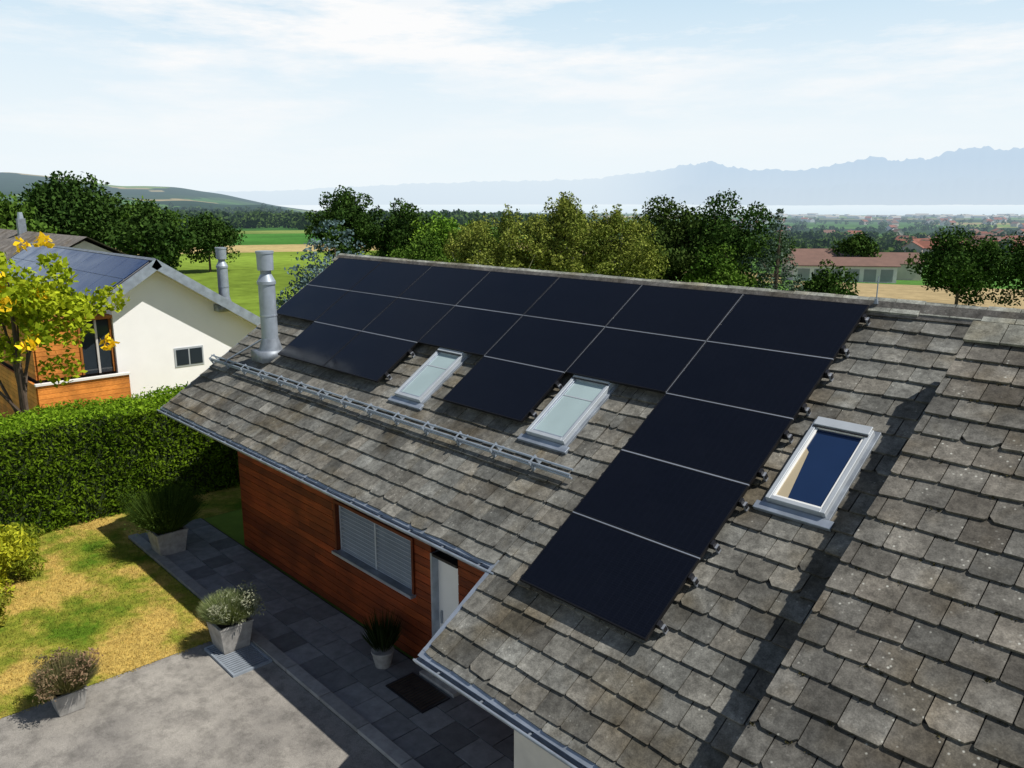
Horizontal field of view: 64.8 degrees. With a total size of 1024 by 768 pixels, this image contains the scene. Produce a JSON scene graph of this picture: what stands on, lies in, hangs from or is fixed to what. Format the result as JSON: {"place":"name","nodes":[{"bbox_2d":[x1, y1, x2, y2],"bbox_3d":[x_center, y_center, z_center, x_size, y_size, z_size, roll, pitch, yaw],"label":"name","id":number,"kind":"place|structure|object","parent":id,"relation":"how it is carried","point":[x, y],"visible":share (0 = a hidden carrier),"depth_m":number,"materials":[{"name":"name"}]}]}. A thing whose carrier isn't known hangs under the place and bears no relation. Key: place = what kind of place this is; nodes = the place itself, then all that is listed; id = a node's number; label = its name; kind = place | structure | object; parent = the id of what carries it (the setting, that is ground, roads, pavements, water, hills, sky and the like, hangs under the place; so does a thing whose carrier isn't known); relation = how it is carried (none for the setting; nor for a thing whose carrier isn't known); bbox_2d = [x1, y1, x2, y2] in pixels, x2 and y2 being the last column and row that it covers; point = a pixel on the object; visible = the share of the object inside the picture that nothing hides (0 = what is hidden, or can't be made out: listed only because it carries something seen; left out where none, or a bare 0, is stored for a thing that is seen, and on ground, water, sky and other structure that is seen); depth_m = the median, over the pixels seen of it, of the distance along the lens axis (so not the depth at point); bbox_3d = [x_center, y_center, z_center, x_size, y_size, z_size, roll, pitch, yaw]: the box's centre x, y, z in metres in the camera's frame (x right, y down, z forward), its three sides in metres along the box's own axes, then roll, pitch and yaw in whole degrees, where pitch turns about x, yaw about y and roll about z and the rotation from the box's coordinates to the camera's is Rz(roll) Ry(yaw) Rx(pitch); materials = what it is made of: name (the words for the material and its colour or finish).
{"place":"outdoors","nodes":[
{"label":"outdoors","id":0,"kind":"place"},
{"bbox_2d":[0,515,211,719],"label":"lawn","id":1,"kind":"structure","parent":0,"point":[121,602],"depth_m":14.29,"materials":[{"name":"green plant"}]},
{"bbox_2d":[0,587,14,625],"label":"forsythia shrub","id":2,"kind":"object","parent":1,"relation":"on","point":[3,608],"visible":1,"depth_m":13.68,"materials":[{"name":"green plant"}]},
{"bbox_2d":[0,524,35,597],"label":"forsythia shrub","id":3,"kind":"object","parent":1,"relation":"on","point":[9,542],"visible":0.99,"depth_m":14.43,"materials":[{"name":"yellow plant"}]},
{"bbox_2d":[0,522,46,579],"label":"forsythia shrub","id":4,"kind":"object","parent":1,"relation":"on","point":[31,559],"visible":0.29,"depth_m":15.49,"materials":[{"name":"green plant"}]},
{"bbox_2d":[6,272,255,397],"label":"walls","id":5,"kind":"structure","parent":0,"point":[157,319],"depth_m":25.81,"materials":[{"name":"white paint"}]},
{"bbox_2d":[0,242,260,326],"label":"roof","id":6,"kind":"structure","parent":5,"relation":"on","point":[140,275],"depth_m":25.65,"materials":[{"name":"metal"}]},
{"bbox_2d":[0,245,148,296],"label":"roof solar panels","id":7,"kind":"object","parent":6,"relation":"on","point":[93,271],"visible":0.6,"depth_m":27.12,"materials":[{"name":"blue glass"}]},
{"bbox_2d":[213,247,230,311],"bbox_3d":[-9.573,-3.459,26.664,0.595,2.080,0.510,-12,17,-42],"label":"chimney flue","id":8,"kind":"object","parent":6,"relation":"on","point":[222,275],"visible":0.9,"depth_m":26.53,"materials":[{"name":"metal"}]},
{"bbox_2d":[103,484,241,538],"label":"side lawn","id":9,"kind":"structure","parent":0,"point":[225,500],"depth_m":19.19,"materials":[{"name":"green plant"}]},
{"bbox_2d":[0,642,396,767],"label":"driveway","id":10,"kind":"structure","parent":0,"point":[198,706],"depth_m":11.13,"materials":[{"name":"concrete"}]},
{"bbox_2d":[25,647,102,716],"bbox_3d":[-6.347,4.204,11.475,0.997,0.883,1.000,-12,17,-42],"label":"shrub planter","id":11,"kind":"object","parent":10,"relation":"on","point":[62,679],"visible":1,"depth_m":11.36,"materials":[{"name":"concrete"}]},
{"bbox_2d":[204,641,271,677],"bbox_3d":[-4.379,4.325,12.889,0.640,0.050,1.080,-12,17,-42],"label":"drain grate","id":12,"kind":"object","parent":10,"relation":"on","point":[251,657],"visible":0.82,"depth_m":12.76,"materials":[{"name":"metal"}]},
{"bbox_2d":[197,580,267,654],"bbox_3d":[-4.576,3.782,13.082,1.051,1.006,1.038,-12,17,-42],"label":"lavender planter","id":13,"kind":"object","parent":12,"relation":"on","point":[227,618],"visible":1,"depth_m":12.92,"materials":[{"name":"concrete"}]},
{"bbox_2d":[128,518,513,767],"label":"paved path","id":14,"kind":"structure","parent":0,"point":[315,646],"depth_m":12.56,"materials":[{"name":"stone"}]},
{"bbox_2d":[114,475,209,555],"bbox_3d":[-7.113,2.710,16.561,1.778,1.582,1.695,-12,17,-42],"label":"planted planter","id":15,"kind":"object","parent":14,"relation":"on","point":[162,517],"visible":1,"depth_m":16.36,"materials":[{"name":"concrete"}]},
{"bbox_2d":[360,607,404,668],"bbox_3d":[-2.005,3.889,12.459,0.744,1.008,0.711,-12,17,-42],"label":"potted plant","id":16,"kind":"object","parent":14,"relation":"on","point":[382,639],"visible":1,"depth_m":12.40,"materials":[{"name":"green plant"}]},
{"bbox_2d":[386,672,449,713],"bbox_3d":[-1.391,4.522,11.859,0.500,0.035,0.900,-12,17,-42],"label":"doormat","id":17,"kind":"object","parent":14,"relation":"on","point":[418,693],"visible":1,"depth_m":11.82,"materials":[{"name":"rubber"}]},
{"bbox_2d":[0,172,1023,718],"bbox_3d":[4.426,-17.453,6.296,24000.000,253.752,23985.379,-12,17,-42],"label":"terrain","id":18,"kind":"structure","parent":0,"point":[286,244],"depth_m":166.94,"materials":[{"name":"green plant"}]},
{"bbox_2d":[0,191,59,233],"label":"oak tree","id":19,"kind":"object","parent":18,"relation":"on","point":[9,210],"visible":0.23,"depth_m":52.64,"materials":[{"name":"green plant"}]},
{"bbox_2d":[0,212,127,284],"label":"distant house","id":20,"kind":"structure","parent":18,"relation":"on","point":[7,241],"depth_m":41.78,"materials":[{"name":"tile"}]},
{"bbox_2d":[0,232,129,414],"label":"honey locust tree","id":21,"kind":"object","parent":18,"relation":"on","point":[27,304],"visible":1,"depth_m":19.48,"materials":[{"name":"yellow plant"}]},
{"bbox_2d":[9,170,129,247],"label":"oak tree","id":22,"kind":"object","parent":18,"relation":"on","point":[71,206],"visible":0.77,"depth_m":58.88,"materials":[{"name":"green plant"}]},
{"bbox_2d":[0,311,203,383],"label":"windows","id":23,"kind":"structure","parent":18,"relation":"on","point":[93,357],"depth_m":24.54,"materials":[{"name":"wood"}]},
{"bbox_2d":[0,363,131,417],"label":"balcony cladding","id":24,"kind":"structure","parent":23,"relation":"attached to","point":[114,386],"depth_m":24.20,"materials":[{"name":"brown wood"}]},
{"bbox_2d":[0,381,239,535],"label":"cedar hedge","id":25,"kind":"object","parent":18,"relation":"on","point":[61,466],"visible":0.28,"depth_m":18.34,"materials":[{"name":"green plant"}]},
{"bbox_2d":[106,195,185,258],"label":"oak tree","id":26,"kind":"object","parent":18,"relation":"on","point":[176,213],"visible":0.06,"depth_m":80.03,"materials":[{"name":"green plant"}]},
{"bbox_2d":[110,199,199,269],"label":"oak tree","id":27,"kind":"object","parent":18,"relation":"on","point":[158,236],"visible":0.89,"depth_m":58.68,"materials":[{"name":"green plant"}]},
{"bbox_2d":[178,211,246,271],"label":"oak tree","id":28,"kind":"object","parent":18,"relation":"on","point":[211,231],"visible":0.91,"depth_m":89.30,"materials":[{"name":"green plant"}]},
{"bbox_2d":[275,219,368,308],"bbox_3d":[-6.677,-2.761,31.183,6.946,7.112,7.416,-2,13,-7],"label":"blue spruce","id":29,"kind":"object","parent":18,"relation":"on","point":[312,268],"visible":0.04,"depth_m":30.16,"materials":[{"name":"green plant"}]},
{"bbox_2d":[304,185,386,265],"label":"deciduous tree","id":30,"kind":"object","parent":18,"relation":"on","point":[350,211],"visible":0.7,"depth_m":56.87,"materials":[{"name":"green plant"}]},
{"bbox_2d":[362,198,432,256],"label":"deciduous tree","id":31,"kind":"object","parent":18,"relation":"on","point":[397,228],"visible":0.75,"depth_m":57.89,"materials":[{"name":"green plant"}]},
{"bbox_2d":[386,229,451,261],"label":"maple tree","id":32,"kind":"object","parent":18,"relation":"on","point":[428,250],"visible":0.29,"depth_m":48.82,"materials":[{"name":"green plant"}]},
{"bbox_2d":[396,210,464,260],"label":"maple tree","id":33,"kind":"object","parent":18,"relation":"on","point":[444,226],"visible":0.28,"depth_m":58.18,"materials":[{"name":"green plant"}]},
{"bbox_2d":[436,225,497,265],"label":"birch tree","id":34,"kind":"object","parent":18,"relation":"on","point":[453,247],"visible":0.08,"depth_m":36.99,"materials":[{"name":"green plant"}]},
{"bbox_2d":[446,228,496,262],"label":"maple tree","id":35,"kind":"object","parent":18,"relation":"on","point":[450,261],"visible":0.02,"depth_m":48.77,"materials":[{"name":"green plant"}]},
{"bbox_2d":[441,219,523,261],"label":"maple tree","id":36,"kind":"object","parent":18,"relation":"on","point":[469,220],"visible":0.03,"depth_m":54.97,"materials":[{"name":"green plant"}]},
{"bbox_2d":[460,231,515,262],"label":"maple tree","id":37,"kind":"object","parent":18,"relation":"on","point":[498,240],"visible":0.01,"depth_m":44.84,"materials":[{"name":"green plant"}]},
{"bbox_2d":[435,548,569,767],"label":"walls","id":38,"kind":"structure","parent":18,"relation":"on","point":[528,753],"depth_m":8.66,"materials":[{"name":"white paint"}]},
{"bbox_2d":[169,271,493,651],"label":"fascia","id":39,"kind":"structure","parent":38,"relation":"attached to","point":[457,609],"depth_m":9.23,"materials":[{"name":"white paint"}]},
{"bbox_2d":[238,451,484,658],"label":"cladding","id":40,"kind":"structure","parent":38,"relation":"attached to","point":[291,526],"depth_m":14.39,"materials":[{"name":"brown wood"}]},
{"bbox_2d":[332,506,415,598],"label":"window shutters","id":41,"kind":"object","parent":40,"relation":"attached to","point":[377,552],"depth_m":13.19,"materials":[{"name":"metal"}]},
{"bbox_2d":[419,550,459,697],"bbox_3d":[-1.000,3.530,11.930,0.360,2.020,0.820,-12,17,-42],"label":"front door","id":42,"kind":"structure","parent":40,"relation":"attached to","point":[444,585],"depth_m":11.99,"materials":[{"name":"white paint"}]},
{"bbox_2d":[279,255,1023,765],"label":"roof structure","id":43,"kind":"object","parent":38,"relation":"on","point":[953,311],"visible":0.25,"depth_m":10.05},
{"bbox_2d":[228,339,260,358],"bbox_3d":[-5.470,-0.817,17.004,1.283,0.722,0.040,4,13,17],"label":"lightning conductor","id":44,"kind":"object","parent":43,"relation":"on","point":[243,350],"visible":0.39,"depth_m":17.06,"materials":[{"name":"metal"}]},
{"bbox_2d":[251,250,282,363],"bbox_3d":[-4.947,-1.567,16.285,0.578,2.210,0.495,-12,17,-42],"label":"chimney flue","id":45,"kind":"object","parent":43,"relation":"on","point":[269,349],"visible":0.98,"depth_m":16.18,"materials":[{"name":"metal"}]},
{"bbox_2d":[157,404,598,767],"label":"gutter","id":46,"kind":"object","parent":43,"relation":"attached to","point":[533,733],"visible":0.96,"depth_m":9.56,"materials":[{"name":"metal"}]},
{"bbox_2d":[209,354,573,478],"bbox_3d":[-2.858,0.277,13.731,0.266,0.212,10.580,-12,17,-42],"label":"snow guard","id":47,"kind":"object","parent":43,"relation":"on","point":[460,441],"visible":1,"depth_m":12.30,"materials":[{"name":"metal"}]},
{"bbox_2d":[388,347,471,410],"bbox_3d":[-1.329,-0.134,13.234,1.141,0.830,0.870,-12,17,-42],"label":"roof window","id":48,"kind":"structure","parent":43,"relation":"in","point":[428,378],"depth_m":13.16,"materials":[{"name":"white glass"}]},
{"bbox_2d":[162,266,969,767],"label":"roof tiles","id":49,"kind":"object","parent":43,"relation":"on","point":[330,444],"visible":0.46,"depth_m":8.95,"materials":[{"name":"grey stone"}]},
{"bbox_2d":[517,375,619,454],"bbox_3d":[0.800,0.348,11.040,1.166,0.846,0.900,-12,17,-42],"label":"roof window","id":50,"kind":"structure","parent":43,"relation":"in","point":[566,415],"depth_m":10.96,"materials":[{"name":"white glass"}]},
{"bbox_2d":[307,269,869,634],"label":"panel mounting rails","id":51,"kind":"object","parent":43,"relation":"on","point":[694,580],"visible":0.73,"depth_m":9.54,"materials":[{"name":"metal"}]},
{"bbox_2d":[277,285,347,321],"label":"solar panel","id":52,"kind":"object","parent":51,"relation":"attached to","point":[310,303],"visible":0.83,"depth_m":17.38,"materials":[{"name":"black glass"}]},
{"bbox_2d":[278,322,360,367],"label":"solar panel","id":53,"kind":"object","parent":51,"relation":"attached to","point":[318,344],"visible":1,"depth_m":15.68,"materials":[{"name":"black glass"}]},
{"bbox_2d":[308,258,381,290],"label":"solar panel","id":54,"kind":"object","parent":51,"relation":"attached to","point":[344,273],"visible":1,"depth_m":17.84,"materials":[{"name":"black glass"}]},
{"bbox_2d":[315,291,396,330],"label":"solar panel","id":55,"kind":"object","parent":51,"relation":"attached to","point":[360,311],"visible":1,"depth_m":16.14,"materials":[{"name":"black glass"}]},
{"bbox_2d":[323,331,416,382],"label":"solar panel","id":56,"kind":"object","parent":51,"relation":"attached to","point":[370,356],"visible":1,"depth_m":14.41,"materials":[{"name":"black glass"}]},
{"bbox_2d":[350,261,431,296],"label":"solar panel","id":57,"kind":"object","parent":51,"relation":"attached to","point":[393,279],"visible":1,"depth_m":16.59,"materials":[{"name":"black glass"}]},
{"bbox_2d":[362,298,453,342],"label":"solar panel","id":58,"kind":"object","parent":51,"relation":"attached to","point":[410,319],"visible":1,"depth_m":14.88,"materials":[{"name":"black glass"}]},
{"bbox_2d":[399,266,489,304],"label":"solar panel","id":59,"kind":"object","parent":51,"relation":"attached to","point":[447,285],"visible":1,"depth_m":15.34,"materials":[{"name":"black glass"}]},
{"bbox_2d":[418,306,521,356],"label":"solar panel","id":60,"kind":"object","parent":51,"relation":"attached to","point":[477,332],"visible":1,"depth_m":13.62,"materials":[{"name":"black glass"}]},
{"bbox_2d":[442,356,564,422],"bbox_3d":[-0.155,0.049,11.980,1.742,0.039,1.018,13,52,45],"label":"solar panel","id":61,"kind":"object","parent":51,"relation":"attached to","point":[514,391],"visible":1,"depth_m":11.90,"materials":[{"name":"black glass"}]},
{"bbox_2d":[457,271,558,314],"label":"solar panel","id":62,"kind":"object","parent":51,"relation":"attached to","point":[517,293],"visible":1,"depth_m":14.08,"materials":[{"name":"black glass"}]},
{"bbox_2d":[484,315,603,373],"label":"solar panel","id":63,"kind":"object","parent":51,"relation":"attached to","point":[558,345],"visible":1,"depth_m":12.37,"materials":[{"name":"black glass"}]},
{"bbox_2d":[524,277,640,325],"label":"solar panel","id":64,"kind":"object","parent":51,"relation":"attached to","point":[599,303],"visible":1,"depth_m":12.83,"materials":[{"name":"black glass"}]},
{"bbox_2d":[520,512,699,641],"bbox_3d":[0.996,1.980,8.569,1.742,0.038,1.018,13,51,45],"label":"solar panel","id":65,"kind":"object","parent":51,"relation":"attached to","point":[630,583],"visible":1,"depth_m":8.48,"materials":[{"name":"black glass"}]},
{"bbox_2d":[566,327,704,393],"bbox_3d":[1.680,-0.358,11.182,1.742,0.038,1.018,13,51,45],"label":"solar panel","id":66,"kind":"object","parent":51,"relation":"attached to","point":[649,362],"visible":1,"depth_m":11.11,"materials":[{"name":"black glass"}]},
{"bbox_2d":[573,450,748,558],"bbox_3d":[1.626,1.294,9.023,1.742,0.038,1.018,13,51,45],"label":"solar panel","id":67,"kind":"object","parent":51,"relation":"attached to","point":[687,510],"visible":1,"depth_m":8.94,"materials":[{"name":"black glass"}]},
{"bbox_2d":[606,285,742,339],"bbox_3d":[2.311,-1.045,11.635,1.742,0.039,1.018,13,51,45],"label":"solar panel","id":68,"kind":"object","parent":51,"relation":"attached to","point":[689,313],"visible":1,"depth_m":11.57,"materials":[{"name":"black glass"}]},
{"bbox_2d":[622,393,792,485],"bbox_3d":[2.256,0.608,9.477,1.742,0.038,1.018,13,52,45],"label":"solar panel","id":69,"kind":"object","parent":51,"relation":"attached to","point":[734,443],"visible":1,"depth_m":9.39,"materials":[{"name":"black glass"}]},
{"bbox_2d":[666,341,832,419],"bbox_3d":[2.886,-0.079,9.930,1.742,0.039,1.018,13,51,45],"label":"solar panel","id":70,"kind":"object","parent":51,"relation":"attached to","point":[774,382],"visible":1,"depth_m":9.85,"materials":[{"name":"black glass"}]},
{"bbox_2d":[707,294,869,360],"bbox_3d":[3.516,-0.765,10.384,1.742,0.038,1.018,13,51,45],"label":"solar panel","id":71,"kind":"object","parent":51,"relation":"attached to","point":[819,328],"visible":1,"depth_m":10.31,"materials":[{"name":"black glass"}]},
{"bbox_2d":[332,253,1023,325],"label":"ridge tiles","id":72,"kind":"object","parent":43,"relation":"on","point":[902,312],"visible":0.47,"depth_m":10.40,"materials":[{"name":"stone"}]},
{"bbox_2d":[753,416,881,531],"bbox_3d":[3.253,0.892,8.525,1.164,0.844,0.850,-12,17,-42],"label":"roof window","id":73,"kind":"structure","parent":43,"relation":"in","point":[817,476],"depth_m":8.46,"materials":[{"name":"white plastic"}]},
{"bbox_2d":[874,276,878,303],"bbox_3d":[4.527,-1.163,10.003,0.055,0.340,0.055,6,14,24],"label":"lightning rod","id":74,"kind":"object","parent":43,"relation":"on","point":[876,301],"visible":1,"depth_m":10.01,"materials":[{"name":"metal"}]},
{"bbox_2d":[737,343,1023,767],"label":"roof structure","id":75,"kind":"object","parent":38,"relation":"on","point":[924,721],"visible":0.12,"depth_m":6.31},
{"bbox_2d":[723,342,1023,767],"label":"roof tiles","id":76,"kind":"object","parent":75,"relation":"on","point":[823,698],"visible":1,"depth_m":6.37,"materials":[{"name":"grey stone"}]},
{"bbox_2d":[747,365,1023,767],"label":"roof moss","id":77,"kind":"object","parent":76,"relation":"on","point":[919,653],"visible":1,"depth_m":6.25,"materials":[{"name":"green plant"}]},
{"bbox_2d":[963,321,1023,347],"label":"ridge tiles","id":78,"kind":"object","parent":76,"relation":"on","point":[992,333],"visible":1,"depth_m":8.15,"materials":[{"name":"grey stone"}]},
{"bbox_2d":[454,204,563,269],"bbox_3d":[-0.315,-4.282,35.971,5.401,7.390,5.155,-12,17,-42],"label":"birch tree","id":79,"kind":"object","parent":18,"relation":"on","point":[503,254],"visible":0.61,"depth_m":34.72,"materials":[{"name":"green plant"}]},
{"bbox_2d":[109,202,1023,269],"bbox_3d":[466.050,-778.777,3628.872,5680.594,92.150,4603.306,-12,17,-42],"label":"distant trees","id":80,"kind":"object","parent":18,"relation":"on","point":[264,217],"visible":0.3,"depth_m":606.80,"materials":[{"name":"green plant"}]},
{"bbox_2d":[522,191,613,274],"bbox_3d":[2.257,-4.548,35.958,4.930,7.914,4.873,-12,17,-42],"label":"birch tree","id":81,"kind":"object","parent":18,"relation":"on","point":[568,220],"visible":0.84,"depth_m":34.52,"materials":[{"name":"green plant"}]},
{"bbox_2d":[586,203,669,278],"bbox_3d":[4.662,-4.245,35.853,4.726,7.368,4.091,-1,13,-3],"label":"birch tree","id":82,"kind":"object","parent":18,"relation":"on","point":[627,263],"visible":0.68,"depth_m":34.94,"materials":[{"name":"green plant"}]},
{"bbox_2d":[588,194,715,281],"bbox_3d":[7.045,-5.164,38.937,6.445,7.818,6.207,-12,17,-42],"label":"black pine","id":83,"kind":"object","parent":18,"relation":"on","point":[667,230],"visible":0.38,"depth_m":38.04,"materials":[{"name":"green plant"}]},
{"bbox_2d":[682,242,771,287],"bbox_3d":[9.532,-3.563,36.582,4.180,5.720,3.839,4,13,16],"label":"maple tree","id":84,"kind":"object","parent":18,"relation":"on","point":[732,276],"visible":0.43,"depth_m":35.81,"materials":[{"name":"green plant"}]},
{"bbox_2d":[666,188,796,280],"bbox_3d":[10.263,-5.291,38.910,6.052,8.078,6.421,-1,13,-3],"label":"black pine","id":85,"kind":"object","parent":18,"relation":"on","point":[744,241],"visible":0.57,"depth_m":37.70,"materials":[{"name":"green plant"}]},
{"bbox_2d":[750,209,809,291],"bbox_3d":[11.783,-4.219,36.164,5.167,7.182,4.313,-12,17,-42],"label":"norway spruce","id":86,"kind":"object","parent":18,"relation":"on","point":[775,278],"visible":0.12,"depth_m":35.58,"materials":[{"name":"green plant"}]},
{"bbox_2d":[791,259,859,295],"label":"maple tree","id":87,"kind":"object","parent":18,"relation":"on","point":[831,283],"visible":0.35,"depth_m":36.23,"materials":[{"name":"green plant"}]},
{"bbox_2d":[781,249,921,282],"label":"farm building","id":88,"kind":"structure","parent":18,"relation":"on","point":[887,267],"depth_m":190.73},
{"bbox_2d":[828,231,881,256],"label":"oak tree","id":89,"kind":"object","parent":18,"relation":"on","point":[855,244],"visible":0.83,"depth_m":205.53,"materials":[{"name":"green plant"}]},
{"bbox_2d":[727,213,1023,252],"bbox_3d":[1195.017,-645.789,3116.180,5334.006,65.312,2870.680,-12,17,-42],"label":"village","id":90,"kind":"object","parent":18,"relation":"on","point":[919,244],"visible":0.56,"depth_m":2357.10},
{"bbox_2d":[904,223,1015,305],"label":"maple tree","id":91,"kind":"object","parent":18,"relation":"on","point":[977,266],"visible":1,"depth_m":51.12,"materials":[{"name":"green plant"}]},
{"bbox_2d":[982,231,1023,306],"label":"maple tree","id":92,"kind":"object","parent":18,"relation":"on","point":[1017,251],"visible":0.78,"depth_m":52.09,"materials":[{"name":"green plant"}]},
{"bbox_2d":[0,0,1023,210],"label":"sky","id":93,"kind":"structure","parent":0,"point":[199,95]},
{"bbox_2d":[208,146,1023,204],"bbox_3d":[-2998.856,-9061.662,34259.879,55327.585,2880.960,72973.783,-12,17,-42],"label":"mountain range","id":94,"kind":"structure","parent":0,"point":[982,163],"depth_m":43617.64,"materials":[{"name":"blue stone"}]},
{"bbox_2d":[281,177,1023,205],"bbox_3d":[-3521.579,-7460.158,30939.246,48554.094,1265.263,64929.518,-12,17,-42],"label":"mountain foothills","id":95,"kind":"structure","parent":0,"point":[969,191],"depth_m":31953.48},
{"bbox_2d":[328,205,1023,215],"bbox_3d":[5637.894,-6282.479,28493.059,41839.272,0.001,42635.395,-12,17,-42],"label":"lake water","id":96,"kind":"structure","parent":0,"point":[903,210],"depth_m":13585.89,"materials":[{"name":"white liquid"}]}
]}

